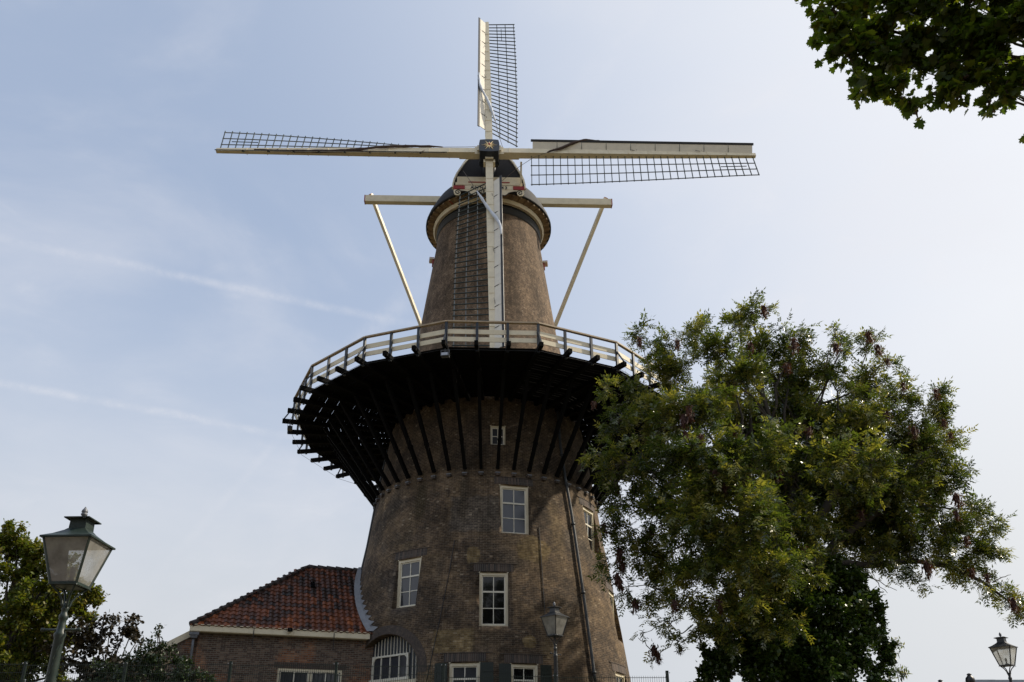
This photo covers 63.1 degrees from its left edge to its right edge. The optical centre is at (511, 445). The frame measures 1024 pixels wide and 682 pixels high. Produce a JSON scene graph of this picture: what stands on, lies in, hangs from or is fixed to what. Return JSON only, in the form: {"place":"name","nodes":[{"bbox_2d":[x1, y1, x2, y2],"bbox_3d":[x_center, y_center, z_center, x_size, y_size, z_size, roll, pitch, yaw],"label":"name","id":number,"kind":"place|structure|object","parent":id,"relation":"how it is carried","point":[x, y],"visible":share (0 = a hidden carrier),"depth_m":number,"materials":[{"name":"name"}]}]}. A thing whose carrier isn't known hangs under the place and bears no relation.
{"place":"outdoors","nodes":[
{"label":"outdoors","id":0,"kind":"place"},
{"bbox_2d":[0,0,1023,681],"label":"sky","id":1,"kind":"structure","parent":0,"point":[167,299],"materials":[{"name":"blue"}]},
{"bbox_2d":[975,680,1023,681],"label":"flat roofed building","id":2,"kind":"structure","parent":0,"point":[998,680],"depth_m":58.91,"materials":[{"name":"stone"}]},
{"bbox_3d":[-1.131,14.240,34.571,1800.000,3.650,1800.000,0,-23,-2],"label":"ground","id":3,"kind":"structure","parent":0,"visible":0},
{"bbox_2d":[0,518,109,681],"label":"oak tree","id":4,"kind":"object","parent":3,"relation":"on","point":[30,598],"visible":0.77,"depth_m":25.40,"materials":[{"name":"green plant"}]},
{"bbox_2d":[39,507,115,681],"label":"street lamp","id":5,"kind":"object","parent":3,"relation":"on","point":[79,535],"visible":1,"depth_m":8.92,"materials":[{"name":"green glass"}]},
{"bbox_2d":[38,609,159,681],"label":"brown leaved shrub","id":6,"kind":"object","parent":3,"relation":"on","point":[89,639],"visible":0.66,"depth_m":24.24,"materials":[{"name":"purple plant"}]},
{"bbox_2d":[77,623,216,681],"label":"evergreen shrub","id":7,"kind":"object","parent":3,"relation":"on","point":[155,659],"visible":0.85,"depth_m":22.59,"materials":[{"name":"green plant"}]},
{"bbox_2d":[107,564,376,681],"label":"brick house","id":8,"kind":"structure","parent":3,"relation":"on","point":[316,617],"depth_m":32.27,"materials":[{"name":"brown brick"}]},
{"bbox_2d":[277,668,341,681],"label":"window","id":9,"kind":"structure","parent":8,"relation":"in","point":[316,677],"depth_m":31.81,"materials":[{"name":"beige paint"}]},
{"bbox_2d":[0,661,778,681],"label":"wire fence","id":10,"kind":"object","parent":3,"relation":"on","point":[229,672],"visible":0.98,"depth_m":19.40,"materials":[{"name":"metal"}]},
{"bbox_2d":[215,17,759,681],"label":"windmill","id":11,"kind":"object","parent":3,"relation":"on","point":[463,433],"visible":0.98,"depth_m":35.09,"materials":[{"name":"brick"}]},
{"bbox_2d":[365,625,426,681],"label":"arched doorway","id":12,"kind":"structure","parent":11,"relation":"in","point":[392,650],"depth_m":31.95,"materials":[{"name":"blue paint"}]},
{"bbox_2d":[397,556,421,607],"bbox_3d":[-4.056,5.506,33.076,1.170,2.073,0.680,-2,-23,5],"label":"window","id":13,"kind":"structure","parent":11,"relation":"in","point":[409,569],"depth_m":33.17,"materials":[{"name":"beige paint"}]},
{"bbox_2d":[449,662,479,681],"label":"window","id":14,"kind":"structure","parent":11,"relation":"in","point":[455,669],"depth_m":30.44,"materials":[{"name":"beige paint"}]},
{"bbox_2d":[479,572,508,625],"bbox_3d":[-0.707,5.938,31.922,1.170,2.187,0.180,2,-23,-4],"label":"window","id":15,"kind":"structure","parent":11,"relation":"in","point":[493,587],"depth_m":31.95,"materials":[{"name":"beige paint"}]},
{"bbox_2d":[490,425,505,444],"bbox_3d":[-0.609,-0.362,35.586,0.706,0.990,0.180,3,-23,-7],"label":"window","id":16,"kind":"structure","parent":11,"relation":"in","point":[493,429],"depth_m":35.61,"materials":[{"name":"beige paint"}]},
{"bbox_2d":[499,484,528,533],"bbox_3d":[0.072,2.710,34.058,1.280,2.200,0.346,3,-23,-9],"label":"window","id":17,"kind":"structure","parent":11,"relation":"in","point":[513,499],"depth_m":34.07,"materials":[{"name":"beige paint"}]},
{"bbox_2d":[510,663,537,681],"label":"window","id":18,"kind":"structure","parent":11,"relation":"in","point":[519,670],"depth_m":30.59,"materials":[{"name":"beige paint"}]},
{"bbox_2d":[582,505,594,550],"bbox_3d":[3.261,3.767,36.197,0.632,2.075,1.186,-4,-23,9],"label":"window","id":19,"kind":"structure","parent":11,"relation":"in","point":[588,515],"depth_m":36.48,"materials":[{"name":"beige paint"}]},
{"bbox_2d":[608,590,614,620],"bbox_3d":[4.186,7.350,35.577,0.450,2.175,1.215,-3,-23,7],"label":"window","id":20,"kind":"structure","parent":11,"relation":"in","point":[611,595],"depth_m":36.16,"materials":[{"name":"beige paint"}]},
{"bbox_2d":[615,673,624,681],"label":"window","id":21,"kind":"structure","parent":11,"relation":"in","point":[617,674],"depth_m":33.59,"materials":[{"name":"beige paint"}]},
{"bbox_2d":[540,602,569,674],"bbox_3d":[1.132,6.143,21.327,0.560,4.315,0.560,-20,-30,39],"label":"street lamp","id":22,"kind":"object","parent":3,"relation":"on","point":[554,620],"visible":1,"depth_m":21.84,"materials":[{"name":"grey glass"}]},
{"bbox_2d":[575,287,1023,681],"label":"ash tree","id":23,"kind":"object","parent":3,"relation":"on","point":[811,462],"visible":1,"depth_m":28.63,"materials":[{"name":"green plant"}]},
{"bbox_2d":[884,637,910,681],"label":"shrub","id":24,"kind":"object","parent":3,"relation":"on","point":[902,672],"visible":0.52,"depth_m":30.08,"materials":[{"name":"green plant"}]},
{"bbox_2d":[794,0,1023,143],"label":"maple tree","id":25,"kind":"object","parent":3,"relation":"on","point":[973,41],"visible":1,"depth_m":12.11,"materials":[{"name":"green plant"}]},
{"bbox_2d":[965,673,974,681],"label":"gate post","id":26,"kind":"object","parent":3,"relation":"on","point":[969,678],"visible":1,"depth_m":23.61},
{"bbox_2d":[988,632,1017,681],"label":"street lamp","id":27,"kind":"object","parent":3,"relation":"on","point":[1003,645],"visible":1,"depth_m":22.49,"materials":[{"name":"grey metal"}]}
]}

